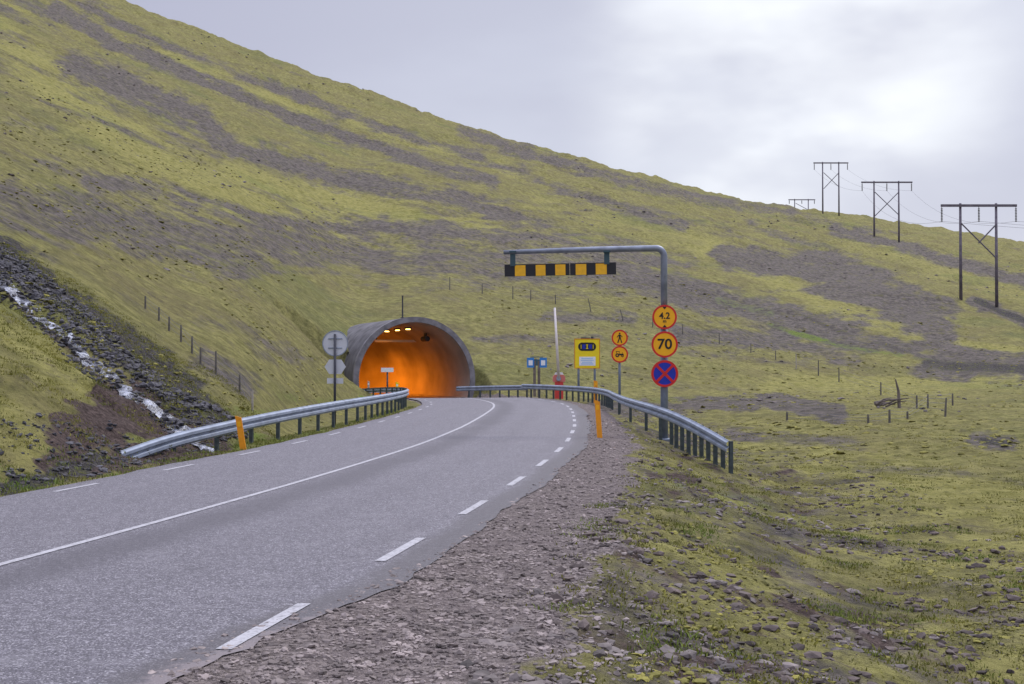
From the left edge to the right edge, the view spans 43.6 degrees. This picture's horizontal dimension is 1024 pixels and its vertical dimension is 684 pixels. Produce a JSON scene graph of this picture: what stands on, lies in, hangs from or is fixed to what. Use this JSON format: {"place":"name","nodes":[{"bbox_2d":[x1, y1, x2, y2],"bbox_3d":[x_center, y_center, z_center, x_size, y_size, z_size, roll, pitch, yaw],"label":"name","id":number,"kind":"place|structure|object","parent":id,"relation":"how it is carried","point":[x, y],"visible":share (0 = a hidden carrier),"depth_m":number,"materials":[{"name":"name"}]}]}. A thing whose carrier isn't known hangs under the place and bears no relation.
{"place":"outdoors","nodes":[
{"label":"outdoors","id":0,"kind":"place"},
{"bbox_2d":[0,279,213,451],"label":"stream","id":1,"kind":"structure","parent":0,"point":[123,390],"depth_m":32.55,"materials":[{"name":"liquid"}]},
{"bbox_2d":[0,394,591,683],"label":"road","id":2,"kind":"structure","parent":0,"point":[134,606],"depth_m":13.99,"materials":[{"name":"grey asphalt"}]},
{"bbox_2d":[53,398,431,491],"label":"edge line","id":3,"kind":"object","parent":2,"relation":"on","point":[194,464],"visible":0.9,"depth_m":23.14,"materials":[{"name":"paint"}]},
{"bbox_2d":[0,398,494,565],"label":"line","id":4,"kind":"object","parent":2,"relation":"on","point":[83,541],"visible":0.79,"depth_m":16.20,"materials":[{"name":"paint"}]},
{"bbox_2d":[216,397,575,648],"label":"edge line","id":5,"kind":"object","parent":2,"relation":"on","point":[249,634],"visible":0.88,"depth_m":9.58,"materials":[{"name":"paint"}]},
{"bbox_2d":[456,385,527,397],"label":"guardrail","id":6,"kind":"object","parent":2,"relation":"on","point":[489,388],"visible":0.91,"depth_m":82.17,"materials":[{"name":"metal"}]},
{"bbox_2d":[148,418,660,683],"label":"shoulder gravel","id":7,"kind":"structure","parent":0,"point":[422,653],"depth_m":9.23,"materials":[{"name":"grey gravel"}]},
{"bbox_2d":[0,0,1023,683],"bbox_3d":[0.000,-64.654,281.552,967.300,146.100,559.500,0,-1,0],"label":"hillside","id":8,"kind":"structure","parent":0,"point":[436,210],"depth_m":101.26,"materials":[{"name":"green plant"}]},
{"bbox_2d":[0,413,168,488],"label":"ditch stones","id":9,"kind":"object","parent":8,"relation":"on","point":[58,469],"visible":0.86,"depth_m":22.85,"materials":[{"name":"grey stone"}]},
{"bbox_2d":[0,242,248,451],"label":"stream boulders","id":10,"kind":"object","parent":8,"relation":"on","point":[31,276],"visible":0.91,"depth_m":34.77,"materials":[{"name":"stone"}]},
{"bbox_2d":[0,242,313,455],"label":"bank moss","id":11,"kind":"object","parent":8,"relation":"on","point":[97,382],"visible":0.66,"depth_m":34.15,"materials":[{"name":"green plant"}]},
{"bbox_2d":[144,296,253,410],"bbox_3d":[-12.346,0.404,48.551,0.943,4.770,9.885,1,-1,-39],"label":"wire fence","id":12,"kind":"object","parent":8,"relation":"on","point":[200,362],"visible":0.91,"depth_m":46.62,"materials":[{"name":"brown wood"}]},
{"bbox_2d":[0,406,415,496],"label":"verge grass","id":13,"kind":"structure","parent":8,"relation":"on","point":[257,441],"depth_m":23.62,"materials":[{"name":"green plant"}]},
{"bbox_2d":[235,416,245,449],"bbox_3d":[-6.185,2.188,29.274,0.135,1.030,0.069,-9,-1,0],"label":"marker post","id":14,"kind":"object","parent":8,"relation":"on","point":[240,432],"visible":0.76,"depth_m":29.25,"materials":[{"name":"orange plastic"}]},
{"bbox_2d":[121,387,408,457],"bbox_3d":[-6.720,2.783,53.019,4.253,1.439,56.066,0,-1,-2],"label":"guardrail","id":15,"kind":"object","parent":8,"relation":"on","point":[399,395],"visible":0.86,"depth_m":33.12,"materials":[{"name":"metal"}]},
{"bbox_2d":[322,330,347,422],"bbox_3d":[-6.294,1.498,45.504,0.922,3.826,0.137,0,-1,0],"label":"sign post","id":16,"kind":"object","parent":8,"relation":"on","point":[334,343],"visible":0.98,"depth_m":45.57,"materials":[{"name":"grey metal"}]},
{"bbox_2d":[381,368,393,386],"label":"sign post","id":17,"kind":"object","parent":8,"relation":"on","point":[387,370],"visible":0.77,"depth_m":77.91,"materials":[{"name":"grey metal"}]},
{"bbox_2d":[344,317,474,397],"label":"road tunnel","id":18,"kind":"structure","parent":8,"relation":"on","point":[423,356],"depth_m":93.43,"materials":[{"name":"concrete"}]},
{"bbox_2d":[0,2,1021,414],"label":"hillside stones","id":19,"kind":"object","parent":8,"relation":"on","point":[504,242],"visible":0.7,"depth_m":143.35,"materials":[{"name":"grey stone"}]},
{"bbox_2d":[0,77,1023,463],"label":"hillside tussocks","id":20,"kind":"object","parent":8,"relation":"on","point":[994,435],"visible":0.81,"depth_m":71.09,"materials":[{"name":"green plant"}]},
{"bbox_2d":[527,358,546,396],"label":"twin sign","id":21,"kind":"object","parent":8,"relation":"on","point":[533,363],"visible":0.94,"depth_m":82.95,"materials":[{"name":"teal metal"}]},
{"bbox_2d":[553,308,564,398],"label":"boom barrier","id":22,"kind":"object","parent":8,"relation":"on","point":[558,377],"visible":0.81,"depth_m":75.72,"materials":[{"name":"white metal"}]},
{"bbox_2d":[574,337,599,401],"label":"information sign","id":23,"kind":"object","parent":8,"relation":"on","point":[586,353],"visible":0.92,"depth_m":68.98,"materials":[{"name":"yellow metal"}]},
{"bbox_2d":[504,245,677,440],"bbox_3d":[2.209,0.157,36.076,4.900,5.776,0.400,0,-1,2],"label":"height gantry","id":24,"kind":"object","parent":8,"relation":"on","point":[664,370],"visible":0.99,"depth_m":35.99,"materials":[{"name":"grey metal"}]},
{"bbox_2d":[594,380,597,402],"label":"marker post","id":25,"kind":"object","parent":8,"relation":"on","point":[595,384],"visible":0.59,"depth_m":65.95,"materials":[{"name":"orange plastic"}]},
{"bbox_2d":[594,400,601,437],"bbox_3d":[2.229,2.026,32.977,0.135,1.090,0.069,-4,-1,0],"label":"marker post","id":26,"kind":"object","parent":8,"relation":"on","point":[598,419],"visible":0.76,"depth_m":32.95,"materials":[{"name":"orange plastic"}]},
{"bbox_2d":[449,277,775,359],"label":"wire fence","id":27,"kind":"object","parent":8,"relation":"on","point":[608,312],"visible":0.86,"depth_m":118.67,"materials":[{"name":"brown wood"}]},
{"bbox_2d":[611,330,627,412],"bbox_3d":[4.200,1.304,49.955,0.656,3.567,0.157,0,-1,0],"label":"sign post","id":28,"kind":"object","parent":8,"relation":"on","point":[619,353],"visible":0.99,"depth_m":49.91,"materials":[{"name":"orange"}]},
{"bbox_2d":[521,384,732,473],"bbox_3d":[3.804,2.959,53.778,2.651,1.761,47.916,0,-1,-5],"label":"guardrail","id":29,"kind":"object","parent":8,"relation":"on","point":[702,432],"visible":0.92,"depth_m":33.83,"materials":[{"name":"metal"}]},
{"bbox_2d":[458,409,1023,683],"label":"slope stones","id":30,"kind":"object","parent":8,"relation":"on","point":[597,653],"visible":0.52,"depth_m":10.01,"materials":[{"name":"grey stone"}]},
{"bbox_2d":[508,408,1023,683],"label":"slope grass","id":31,"kind":"structure","parent":8,"relation":"on","point":[793,641],"depth_m":15.51,"materials":[{"name":"green plant"}]},
{"bbox_2d":[512,439,1023,683],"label":"slope stones","id":32,"kind":"object","parent":8,"relation":"on","point":[738,606],"visible":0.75,"depth_m":12.83,"materials":[{"name":"grey stone"}]},
{"bbox_2d":[532,459,1023,683],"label":"green tufts","id":33,"kind":"object","parent":8,"relation":"on","point":[841,611],"visible":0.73,"depth_m":13.85,"materials":[{"name":"green plant"}]},
{"bbox_2d":[788,199,814,209],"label":"power pylon","id":34,"kind":"object","parent":8,"relation":"on","point":[801,202],"visible":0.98,"depth_m":470.74,"materials":[{"name":"brown wood"}]},
{"bbox_2d":[627,431,1023,683],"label":"moss cushions","id":35,"kind":"object","parent":8,"relation":"on","point":[657,673],"visible":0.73,"depth_m":13.58,"materials":[{"name":"green plant"}]},
{"bbox_2d":[813,162,847,215],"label":"power pylon","id":36,"kind":"object","parent":8,"relation":"on","point":[830,163],"visible":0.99,"depth_m":368.72,"materials":[{"name":"brown wood"}]},
{"bbox_2d":[786,393,953,422],"bbox_3d":[18.161,3.313,62.888,5.076,1.281,21.473,-1,-1,30],"label":"wire fence","id":37,"kind":"object","parent":8,"relation":"on","point":[889,414],"visible":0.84,"depth_m":55.96,"materials":[{"name":"brown wood"}]},
{"bbox_2d":[796,354,946,416],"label":"wire fence","id":38,"kind":"object","parent":8,"relation":"on","point":[917,399],"visible":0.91,"depth_m":85.50,"materials":[{"name":"brown wood"}]},
{"bbox_2d":[861,181,912,242],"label":"power pylon","id":39,"kind":"object","parent":8,"relation":"on","point":[898,193],"visible":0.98,"depth_m":298.17,"materials":[{"name":"brown wood"}]},
{"bbox_2d":[874,379,907,407],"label":"log pile","id":40,"kind":"object","parent":8,"relation":"on","point":[882,402],"visible":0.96,"depth_m":65.75,"materials":[{"name":"grey wood"}]},
{"bbox_2d":[941,203,1016,306],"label":"power pylon","id":41,"kind":"object","parent":8,"relation":"on","point":[961,205],"visible":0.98,"depth_m":175.62,"materials":[{"name":"brown wood"}]},
{"bbox_2d":[912,191,1014,223],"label":"power cable","id":42,"kind":"object","parent":41,"relation":"attached to","point":[967,221],"visible":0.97,"depth_m":206.20,"materials":[{"name":"grey metal"}]},
{"bbox_2d":[126,0,1023,241],"label":"sky","id":43,"kind":"structure","parent":0,"point":[740,99],"materials":[{"name":"grey"}]}
]}

